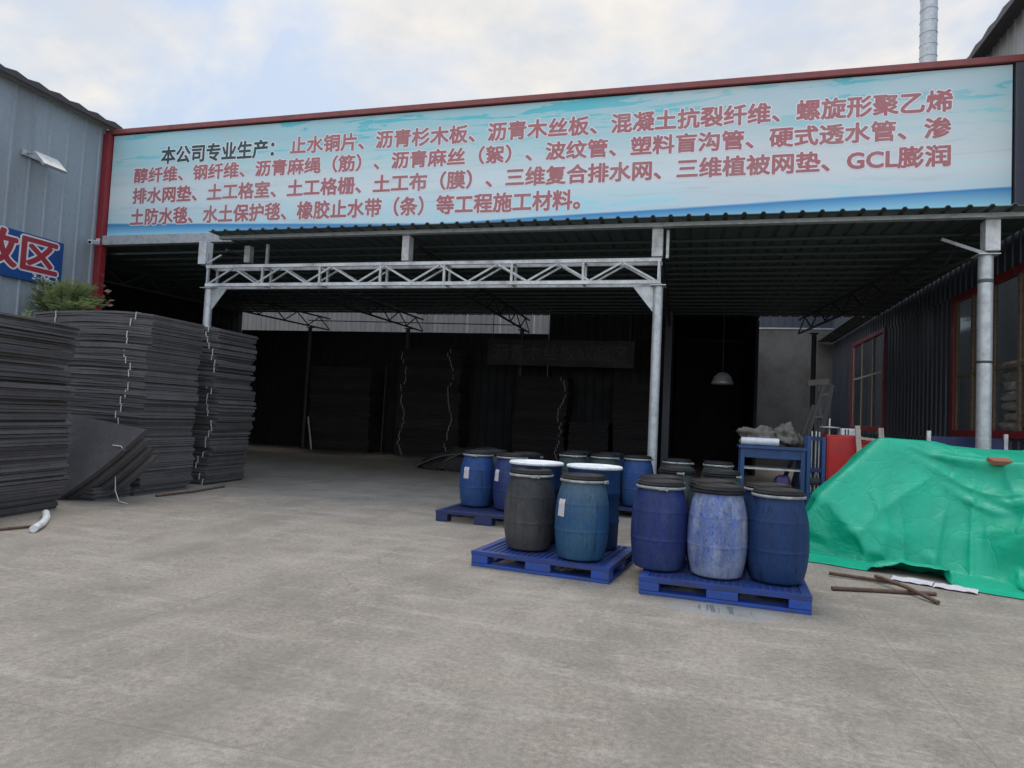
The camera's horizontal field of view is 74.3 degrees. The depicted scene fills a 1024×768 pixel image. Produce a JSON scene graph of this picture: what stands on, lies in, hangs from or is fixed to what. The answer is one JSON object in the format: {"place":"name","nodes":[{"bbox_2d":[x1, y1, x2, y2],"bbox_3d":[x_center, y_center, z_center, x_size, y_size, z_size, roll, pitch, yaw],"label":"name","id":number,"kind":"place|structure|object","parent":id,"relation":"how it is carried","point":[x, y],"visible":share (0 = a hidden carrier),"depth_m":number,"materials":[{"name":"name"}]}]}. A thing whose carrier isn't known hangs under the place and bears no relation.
{"place":"outdoors","nodes":[
{"label":"outdoors","id":0,"kind":"place"},
{"bbox_2d":[151,448,194,457],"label":"foam board bundle","id":1,"kind":"object","parent":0,"point":[172,453],"visible":0.12,"depth_m":11.21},
{"bbox_2d":[147,443,193,449],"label":"foam board bundle","id":2,"kind":"object","parent":1,"relation":"on","point":[172,446],"visible":0.15,"depth_m":11.16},
{"bbox_2d":[149,437,194,443],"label":"foam board bundle","id":3,"kind":"object","parent":2,"relation":"on","point":[174,440],"visible":0.16,"depth_m":11.17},
{"bbox_2d":[143,432,191,437],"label":"foam board bundle","id":4,"kind":"object","parent":3,"relation":"on","point":[165,434],"visible":0.11,"depth_m":11.10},
{"bbox_2d":[127,425,192,431],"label":"foam board bundle","id":5,"kind":"object","parent":4,"relation":"on","point":[169,428],"visible":0.24,"depth_m":11.10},
{"bbox_2d":[78,415,194,425],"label":"foam board bundle","id":6,"kind":"object","parent":5,"relation":"on","point":[129,421],"visible":0.51,"depth_m":10.75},
{"bbox_2d":[68,408,194,419],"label":"foam board bundle","id":7,"kind":"object","parent":6,"relation":"on","point":[121,414],"visible":0.76,"depth_m":10.79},
{"bbox_2d":[63,401,195,413],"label":"foam board bundle","id":8,"kind":"object","parent":7,"relation":"on","point":[128,408],"visible":0.77,"depth_m":10.85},
{"bbox_2d":[64,394,196,406],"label":"foam board bundle","id":9,"kind":"object","parent":8,"relation":"on","point":[129,400],"visible":0.7,"depth_m":10.83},
{"bbox_2d":[71,387,198,400],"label":"foam board bundle","id":10,"kind":"object","parent":9,"relation":"on","point":[126,393],"visible":0.76,"depth_m":10.81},
{"bbox_2d":[59,380,197,394],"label":"foam board bundle","id":11,"kind":"object","parent":10,"relation":"on","point":[131,386],"visible":0.75,"depth_m":10.84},
{"bbox_2d":[67,373,198,387],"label":"foam board bundle","id":12,"kind":"object","parent":11,"relation":"on","point":[122,379],"visible":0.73,"depth_m":10.85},
{"bbox_2d":[60,367,197,381],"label":"foam board bundle","id":13,"kind":"object","parent":12,"relation":"on","point":[105,371],"visible":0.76,"depth_m":10.81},
{"bbox_2d":[35,361,199,376],"bbox_3d":[-6.705,-0.266,11.442,2.356,0.141,1.220,2,-3,14],"label":"foam board bundle","id":14,"kind":"object","parent":13,"relation":"on","point":[124,366],"visible":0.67,"depth_m":10.85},
{"bbox_2d":[37,354,197,370],"bbox_3d":[-6.729,-0.371,11.433,2.359,0.130,1.212,2,-3,14],"label":"foam board bundle","id":15,"kind":"object","parent":14,"relation":"on","point":[129,360],"visible":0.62,"depth_m":10.83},
{"bbox_2d":[57,349,199,364],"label":"foam board bundle","id":16,"kind":"object","parent":15,"relation":"on","point":[109,352],"visible":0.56,"depth_m":10.84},
{"bbox_2d":[56,342,199,359],"bbox_3d":[-6.713,-0.569,11.476,2.343,0.150,1.220,2,-3,15],"label":"foam board bundle","id":17,"kind":"object","parent":16,"relation":"on","point":[135,348],"visible":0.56,"depth_m":10.86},
{"bbox_2d":[64,336,202,353],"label":"foam board bundle","id":18,"kind":"object","parent":17,"relation":"on","point":[145,342],"visible":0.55,"depth_m":10.93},
{"bbox_2d":[58,330,202,347],"bbox_3d":[-6.673,-0.770,11.498,2.382,0.144,1.203,2,-3,15],"label":"foam board bundle","id":19,"kind":"object","parent":18,"relation":"on","point":[139,335],"visible":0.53,"depth_m":10.89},
{"bbox_2d":[69,324,202,341],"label":"foam board bundle","id":20,"kind":"object","parent":19,"relation":"on","point":[113,327],"visible":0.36,"depth_m":10.94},
{"bbox_2d":[42,317,203,336],"bbox_3d":[-6.671,-0.973,11.525,2.342,0.167,1.213,2,-3,14],"label":"foam board bundle","id":21,"kind":"object","parent":20,"relation":"on","point":[134,322],"visible":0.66,"depth_m":10.97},
{"bbox_2d":[33,310,204,330],"bbox_3d":[-6.669,-1.080,11.544,2.368,0.160,1.225,2,-3,14],"label":"foam board bundle","id":22,"kind":"object","parent":21,"relation":"on","point":[109,314],"visible":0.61,"depth_m":11.00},
{"bbox_2d":[191,429,250,436],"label":"foam board bundle","id":23,"kind":"object","parent":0,"point":[208,433],"visible":0.4,"depth_m":12.55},
{"bbox_2d":[190,404,255,411],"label":"foam board bundle","id":24,"kind":"object","parent":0,"point":[223,408],"visible":0.42,"depth_m":12.58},
{"bbox_2d":[194,398,255,406],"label":"foam board bundle","id":25,"kind":"object","parent":24,"relation":"on","point":[222,403],"visible":0.34,"depth_m":12.59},
{"bbox_2d":[197,393,254,401],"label":"foam board bundle","id":26,"kind":"object","parent":25,"relation":"on","point":[222,397],"visible":0.43,"depth_m":12.60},
{"bbox_2d":[192,387,255,396],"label":"foam board bundle","id":27,"kind":"object","parent":26,"relation":"on","point":[227,392],"visible":0.48,"depth_m":12.62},
{"bbox_2d":[186,381,252,390],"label":"foam board bundle","id":28,"kind":"object","parent":27,"relation":"on","point":[222,386],"visible":0.34,"depth_m":12.62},
{"bbox_2d":[176,375,250,385],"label":"foam board bundle","id":29,"kind":"object","parent":28,"relation":"on","point":[219,380],"visible":0.38,"depth_m":12.64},
{"bbox_2d":[186,371,254,381],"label":"foam board bundle","id":30,"kind":"object","parent":29,"relation":"on","point":[222,375],"visible":0.38,"depth_m":12.64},
{"bbox_2d":[185,365,252,376],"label":"foam board bundle","id":31,"kind":"object","parent":30,"relation":"on","point":[215,369],"visible":0.43,"depth_m":12.62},
{"bbox_2d":[190,359,255,370],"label":"foam board bundle","id":32,"kind":"object","parent":31,"relation":"on","point":[207,362],"visible":0.39,"depth_m":12.57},
{"bbox_2d":[188,354,252,364],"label":"foam board bundle","id":33,"kind":"object","parent":32,"relation":"on","point":[219,358],"visible":0.3,"depth_m":12.61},
{"bbox_2d":[200,348,255,361],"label":"foam board bundle","id":34,"kind":"object","parent":33,"relation":"on","point":[223,353],"visible":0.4,"depth_m":12.64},
{"bbox_2d":[198,342,256,355],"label":"foam board bundle","id":35,"kind":"object","parent":34,"relation":"on","point":[208,345],"visible":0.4,"depth_m":12.62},
{"bbox_2d":[0,0,1009,330],"label":"sky","id":36,"kind":"structure","parent":0,"point":[130,63],"materials":[{"name":"white"}]},
{"bbox_2d":[0,443,1023,767],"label":"ground","id":37,"kind":"structure","parent":0,"point":[286,607],"depth_m":4.33,"materials":[{"name":"concrete"}]},
{"bbox_2d":[0,501,57,516],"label":"foam board bundle","id":38,"kind":"object","parent":37,"relation":"on","point":[9,511],"visible":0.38,"depth_m":8.54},
{"bbox_2d":[0,493,60,508],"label":"foam board bundle","id":39,"kind":"object","parent":38,"relation":"on","point":[25,501],"visible":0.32,"depth_m":8.52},
{"bbox_2d":[0,485,64,500],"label":"foam board bundle","id":40,"kind":"object","parent":39,"relation":"on","point":[28,493],"visible":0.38,"depth_m":8.47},
{"bbox_2d":[0,476,69,491],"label":"foam board bundle","id":41,"kind":"object","parent":40,"relation":"on","point":[26,484],"visible":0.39,"depth_m":8.48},
{"bbox_2d":[0,469,67,482],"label":"foam board bundle","id":42,"kind":"object","parent":41,"relation":"on","point":[29,476],"visible":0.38,"depth_m":8.48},
{"bbox_2d":[0,462,68,474],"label":"foam board bundle","id":43,"kind":"object","parent":42,"relation":"on","point":[30,468],"visible":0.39,"depth_m":8.48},
{"bbox_2d":[0,454,69,467],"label":"foam board bundle","id":44,"kind":"object","parent":43,"relation":"on","point":[30,460],"visible":0.55,"depth_m":8.46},
{"bbox_2d":[0,446,68,457],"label":"foam board bundle","id":45,"kind":"object","parent":44,"relation":"on","point":[30,452],"visible":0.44,"depth_m":8.51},
{"bbox_2d":[0,438,71,449],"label":"foam board bundle","id":46,"kind":"object","parent":45,"relation":"on","point":[29,444],"visible":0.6,"depth_m":8.48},
{"bbox_2d":[0,430,72,440],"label":"foam board bundle","id":47,"kind":"object","parent":46,"relation":"on","point":[30,434],"visible":0.66,"depth_m":8.50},
{"bbox_2d":[0,422,71,430],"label":"foam board bundle","id":48,"kind":"object","parent":47,"relation":"on","point":[10,426],"visible":0.68,"depth_m":8.53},
{"bbox_2d":[0,414,69,421],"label":"foam board bundle","id":49,"kind":"object","parent":48,"relation":"on","point":[29,418],"visible":0.69,"depth_m":8.52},
{"bbox_2d":[0,406,70,414],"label":"foam board bundle","id":50,"kind":"object","parent":49,"relation":"on","point":[34,410],"visible":0.78,"depth_m":8.58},
{"bbox_2d":[0,398,69,407],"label":"foam board bundle","id":51,"kind":"object","parent":50,"relation":"on","point":[13,402],"visible":0.8,"depth_m":8.54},
{"bbox_2d":[0,390,74,400],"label":"foam board bundle","id":52,"kind":"object","parent":51,"relation":"on","point":[35,395],"visible":0.86,"depth_m":8.48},
{"bbox_2d":[0,381,74,392],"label":"foam board bundle","id":53,"kind":"object","parent":52,"relation":"on","point":[33,387],"visible":0.87,"depth_m":8.48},
{"bbox_2d":[0,373,71,385],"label":"foam board bundle","id":54,"kind":"object","parent":53,"relation":"on","point":[17,378],"visible":0.94,"depth_m":8.50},
{"bbox_2d":[0,364,70,377],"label":"foam board bundle","id":55,"kind":"object","parent":54,"relation":"on","point":[20,370],"visible":0.9,"depth_m":8.53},
{"bbox_2d":[0,355,67,369],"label":"foam board bundle","id":56,"kind":"object","parent":55,"relation":"on","point":[15,361],"visible":0.94,"depth_m":8.53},
{"bbox_2d":[0,345,74,362],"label":"foam board bundle","id":57,"kind":"object","parent":56,"relation":"on","point":[25,353],"visible":0.91,"depth_m":8.50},
{"bbox_2d":[0,336,75,354],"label":"foam board bundle","id":58,"kind":"object","parent":57,"relation":"on","point":[20,343],"visible":0.82,"depth_m":8.50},
{"bbox_2d":[0,328,79,346],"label":"foam board bundle","id":59,"kind":"object","parent":58,"relation":"on","point":[8,333],"visible":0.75,"depth_m":8.46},
{"bbox_2d":[0,320,79,339],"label":"foam board bundle","id":60,"kind":"object","parent":59,"relation":"on","point":[9,325],"visible":0.64,"depth_m":8.48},
{"bbox_2d":[0,312,82,332],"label":"foam board bundle","id":61,"kind":"object","parent":60,"relation":"on","point":[33,321],"visible":0.66,"depth_m":8.45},
{"bbox_2d":[0,64,122,317],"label":"metal building","id":62,"kind":"structure","parent":37,"relation":"on","point":[38,198],"depth_m":14.91,"materials":[{"name":"metal"}]},
{"bbox_2d":[0,225,63,285],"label":"blue sign","id":63,"kind":"object","parent":62,"relation":"attached to","point":[26,256],"visible":0.88,"depth_m":14.49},
{"bbox_2d":[21,149,66,173],"bbox_3d":[-10.024,-4.769,14.509,0.632,0.376,0.600,2,-3,15],"label":"floodlight","id":64,"kind":"object","parent":62,"relation":"attached to","point":[49,162],"visible":1,"depth_m":14.39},
{"bbox_2d":[24,276,106,311],"bbox_3d":[-9.567,-0.277,14.219,1.931,4.037,1.323,2,-3,15],"label":"feathery tree","id":65,"kind":"object","parent":37,"relation":"on","point":[59,296],"visible":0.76,"depth_m":13.99,"materials":[{"name":"green plant"}]},
{"bbox_2d":[59,414,147,498],"bbox_3d":[-6.733,1.036,10.019,2.888,1.261,0.435,2,-3,15],"label":"board","id":66,"kind":"object","parent":37,"relation":"on","point":[96,447],"visible":0.56,"depth_m":9.83,"materials":[{"name":"plastic"}]},
{"bbox_2d":[79,490,130,500],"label":"foam board bundle","id":67,"kind":"object","parent":37,"relation":"on","point":[95,497],"visible":0.17,"depth_m":9.91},
{"bbox_2d":[98,446,155,493],"bbox_3d":[-6.674,1.196,10.242,2.754,1.005,0.403,2,-3,15],"label":"foam board bundle","id":68,"kind":"object","parent":67,"relation":"on","point":[131,465],"visible":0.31,"depth_m":9.96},
{"bbox_2d":[107,454,159,497],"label":"foam board bundle","id":69,"kind":"object","parent":67,"relation":"on","point":[137,471],"visible":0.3,"depth_m":10.07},
{"bbox_2d":[65,437,153,498],"bbox_3d":[-6.697,1.121,10.132,2.833,1.140,0.425,2,-3,15],"label":"foam board bundle","id":70,"kind":"object","parent":37,"relation":"on","point":[133,451],"visible":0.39,"depth_m":9.85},
{"bbox_2d":[129,483,188,495],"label":"foam board bundle","id":71,"kind":"object","parent":37,"relation":"on","point":[153,490],"visible":0.15,"depth_m":10.94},
{"bbox_2d":[130,476,192,488],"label":"foam board bundle","id":72,"kind":"object","parent":71,"relation":"on","point":[159,482],"visible":0.17,"depth_m":10.96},
{"bbox_2d":[134,469,191,480],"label":"foam board bundle","id":73,"kind":"object","parent":72,"relation":"on","point":[161,475],"visible":0.16,"depth_m":11.04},
{"bbox_2d":[102,277,674,469],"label":"wall","id":74,"kind":"structure","parent":37,"relation":"on","point":[277,385],"depth_m":24.01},
{"bbox_2d":[418,446,473,471],"bbox_3d":[-1.353,2.027,18.521,2.500,0.649,1.800,2,-3,15],"label":"crumpled sheeting","id":75,"kind":"object","parent":37,"relation":"on","point":[453,464],"visible":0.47,"depth_m":17.99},
{"bbox_2d":[436,503,503,525],"bbox_3d":[-0.219,1.899,9.839,1.410,0.149,1.220,2,-3,17],"label":"plastic pallet","id":76,"kind":"object","parent":37,"relation":"on","point":[488,515],"visible":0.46,"depth_m":9.45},
{"bbox_2d":[459,450,494,506],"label":"plastic drum","id":77,"kind":"object","parent":76,"relation":"on","point":[476,479],"visible":0.95,"depth_m":9.92,"materials":[{"name":"plastic"}]},
{"bbox_2d":[493,452,527,510],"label":"plastic drum","id":78,"kind":"object","parent":76,"relation":"on","point":[501,478],"visible":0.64,"depth_m":9.67,"materials":[{"name":"plastic"}]},
{"bbox_2d":[471,538,633,583],"bbox_3d":[0.469,1.796,7.057,1.410,0.149,1.220,2,-3,22],"label":"plastic pallet","id":79,"kind":"object","parent":37,"relation":"on","point":[610,566],"visible":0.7,"depth_m":6.61,"materials":[{"name":"plastic"}]},
{"bbox_2d":[504,467,554,550],"bbox_3d":[0.186,1.292,7.019,0.536,0.814,0.536,3,-3,-5],"label":"plastic drum","id":80,"kind":"object","parent":79,"relation":"on","point":[529,515],"visible":1,"depth_m":6.81,"materials":[{"name":"plastic"}]},
{"bbox_2d":[509,459,563,543],"bbox_3d":[0.255,1.293,7.494,0.608,0.866,0.608,2,-3,5],"label":"white topped drum","id":81,"kind":"object","parent":79,"relation":"on","point":[555,467],"visible":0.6,"depth_m":7.32,"materials":[{"name":"plastic"}]},
{"bbox_2d":[554,472,608,561],"bbox_3d":[0.689,1.298,6.642,0.536,0.814,0.536,1,-3,30],"label":"plastic drum","id":82,"kind":"object","parent":79,"relation":"on","point":[581,526],"visible":1,"depth_m":6.43,"materials":[{"name":"plastic"}]},
{"bbox_2d":[567,463,622,550],"bbox_3d":[0.876,1.313,7.302,0.608,0.866,0.608,1,-3,25],"label":"white topped drum","id":83,"kind":"object","parent":79,"relation":"on","point":[612,473],"visible":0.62,"depth_m":7.10,"materials":[{"name":"plastic"}]},
{"bbox_2d":[91,54,1023,309],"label":"fascia wall","id":84,"kind":"structure","parent":37,"relation":"on","point":[1017,177],"depth_m":13.57,"materials":[{"name":"metal"}]},
{"bbox_2d":[107,65,1012,235],"bbox_3d":[-0.649,-4.462,13.791,18.720,2.450,0.005,2,-3,15],"label":"advertising banner","id":85,"kind":"object","parent":84,"relation":"attached to","point":[937,139],"visible":1,"depth_m":13.14,"materials":[{"name":"plastic"}]},
{"bbox_2d":[104,203,1023,473],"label":"open shed","id":86,"kind":"structure","parent":37,"relation":"on","point":[858,265],"depth_m":14.41,"materials":[{"name":"metal"}]},
{"bbox_2d":[487,314,634,367],"bbox_3d":[1.537,-1.435,21.806,4.800,1.740,0.047,2,-3,15],"label":"sign","id":87,"kind":"object","parent":86,"relation":"hanging from","point":[584,353],"visible":1,"depth_m":21.74,"materials":[{"name":"metal"}]},
{"bbox_2d":[919,0,937,62],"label":"metal chimney","id":88,"kind":"object","parent":86,"relation":"on","point":[928,25],"visible":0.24,"depth_m":14.49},
{"bbox_2d":[619,501,632,510],"bbox_3d":[1.591,2.059,11.349,1.410,0.149,1.220,2,-3,16],"label":"plastic pallet","id":89,"kind":"object","parent":37,"relation":"on","point":[622,507],"visible":0.01,"depth_m":10.76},
{"bbox_2d":[559,451,586,483],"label":"plastic drum","id":90,"kind":"object","parent":89,"relation":"on","point":[566,457],"visible":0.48,"depth_m":11.02,"materials":[{"name":"plastic"}]},
{"bbox_2d":[621,455,653,506],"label":"plastic drum","id":91,"kind":"object","parent":89,"relation":"on","point":[635,467],"visible":0.74,"depth_m":10.83,"materials":[{"name":"plastic"}]},
{"bbox_2d":[670,314,760,475],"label":"dark storeroom","id":92,"kind":"structure","parent":37,"relation":"on","point":[709,419],"depth_m":28.08,"materials":[{"name":"black"}]},
{"bbox_2d":[638,557,811,614],"bbox_3d":[1.972,1.831,6.316,1.410,0.149,1.220,2,-3,18],"label":"plastic pallet","id":93,"kind":"object","parent":37,"relation":"on","point":[798,598],"visible":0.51,"depth_m":5.80,"materials":[{"name":"plastic"}]},
{"bbox_2d":[630,478,687,571],"bbox_3d":[1.392,1.318,6.371,0.536,0.814,0.536,2,-3,10],"label":"plastic drum","id":94,"kind":"object","parent":93,"relation":"on","point":[659,523],"visible":0.98,"depth_m":6.17,"materials":[{"name":"plastic"}]},
{"bbox_2d":[686,478,735,559],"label":"plastic drum","id":95,"kind":"object","parent":93,"relation":"on","point":[691,484],"visible":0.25,"depth_m":6.67,"materials":[{"name":"plastic"}]},
{"bbox_2d":[687,483,747,579],"bbox_3d":[1.875,1.331,6.166,0.536,0.814,0.536,4,-3,-25],"label":"plastic drum","id":96,"kind":"object","parent":93,"relation":"on","point":[717,537],"visible":1,"depth_m":5.96,"materials":[{"name":"plastic"}]},
{"bbox_2d":[743,481,792,566],"bbox_3d":[2.492,1.381,6.586,0.536,0.814,0.536,5,-4,-45],"label":"plastic drum","id":97,"kind":"object","parent":93,"relation":"on","point":[749,488],"visible":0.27,"depth_m":6.54,"materials":[{"name":"plastic"}]},
{"bbox_2d":[747,486,809,585],"bbox_3d":[2.377,1.349,6.049,0.536,0.814,0.536,3,-3,-5],"label":"plastic drum","id":98,"kind":"object","parent":93,"relation":"on","point":[778,551],"visible":0.99,"depth_m":5.85,"materials":[{"name":"plastic"}]},
{"bbox_2d":[737,444,807,491],"bbox_3d":[4.267,1.640,11.179,1.040,1.225,0.650,2,-3,15],"label":"blue rack","id":99,"kind":"object","parent":37,"relation":"on","point":[797,454],"visible":0.65,"depth_m":10.96,"materials":[{"name":"metal"}]},
{"bbox_2d":[736,425,777,445],"bbox_3d":[4.139,0.911,11.335,0.754,0.453,0.452,2,-3,15],"label":"rag heap","id":100,"kind":"object","parent":99,"relation":"on","point":[760,431],"visible":0.53,"depth_m":11.26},
{"bbox_2d":[773,422,799,446],"bbox_3d":[4.540,0.871,11.225,0.453,0.505,0.403,2,-3,15],"label":"rag heap","id":101,"kind":"object","parent":99,"relation":"on","point":[786,434],"visible":0.84,"depth_m":11.13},
{"bbox_2d":[755,327,833,467],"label":"concrete wall","id":102,"kind":"structure","parent":37,"relation":"on","point":[784,373],"depth_m":27.51,"materials":[{"name":"concrete"}]},
{"bbox_2d":[783,379,834,488],"bbox_3d":[5.005,1.095,11.579,1.056,2.439,0.364,4,-3,-22],"label":"trestle ladder","id":103,"kind":"object","parent":37,"relation":"on","point":[814,411],"visible":0.51,"depth_m":11.67,"materials":[{"name":"metal"}]},
{"bbox_2d":[804,431,825,505],"bbox_3d":[4.864,1.513,10.884,0.270,1.506,0.350,2,-3,15],"label":"rod stand","id":104,"kind":"object","parent":37,"relation":"on","point":[815,480],"visible":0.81,"depth_m":10.78,"materials":[{"name":"blue metal"}]},
{"bbox_2d":[821,434,862,480],"bbox_3d":[5.279,1.554,10.848,0.520,1.460,0.545,2,-3,15],"label":"red cabinet","id":105,"kind":"object","parent":37,"relation":"on","point":[840,451],"visible":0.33,"depth_m":10.66,"materials":[{"name":"metal"}]},
{"bbox_2d":[831,586,936,595],"bbox_3d":[3.527,1.964,6.413,0.974,0.042,0.044,3,-3,1],"label":"steel rod","id":106,"kind":"object","parent":37,"relation":"on","point":[875,590],"visible":1,"depth_m":6.40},
{"bbox_2d":[806,438,1023,598],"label":"tarpaulin","id":107,"kind":"object","parent":37,"relation":"on","point":[953,515],"visible":0.96,"depth_m":7.96,"materials":[{"name":"plastic"}]},
{"bbox_2d":[926,431,1007,449],"bbox_3d":[7.353,1.587,10.942,1.150,1.600,0.050,2,-3,15],"label":"blue board","id":108,"kind":"object","parent":37,"relation":"on","point":[999,444],"visible":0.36,"depth_m":10.97,"materials":[{"name":"blue plastic"}]},
{"bbox_2d":[241,312,882,433],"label":"building","id":109,"kind":"structure","parent":0,"point":[538,324],"depth_m":28.91,"materials":[{"name":"metal"}]},
{"bbox_2d":[658,466,695,498],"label":"plastic drum","id":110,"kind":"object","parent":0,"point":[686,474],"visible":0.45,"depth_m":8.29,"materials":[{"name":"plastic"}]},
{"bbox_2d":[702,469,743,496],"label":"plastic drum","id":111,"kind":"object","parent":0,"point":[734,476],"visible":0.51,"depth_m":8.11,"materials":[{"name":"plastic"}]},
{"bbox_2d":[831,0,1023,450],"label":"workshop building","id":112,"kind":"structure","parent":0,"point":[929,333],"depth_m":16.04,"materials":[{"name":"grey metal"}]},
{"bbox_2d":[850,327,885,430],"bbox_3d":[11.330,-0.021,21.544,0.114,3.020,4.328,2,-3,15],"label":"window","id":113,"kind":"structure","parent":112,"relation":"in","point":[881,331],"depth_m":21.21,"materials":[{"name":"red paint"}]},
{"bbox_2d":[949,262,1023,438],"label":"window","id":114,"kind":"structure","parent":112,"relation":"in","point":[1018,270],"depth_m":12.37,"materials":[{"name":"red paint"}]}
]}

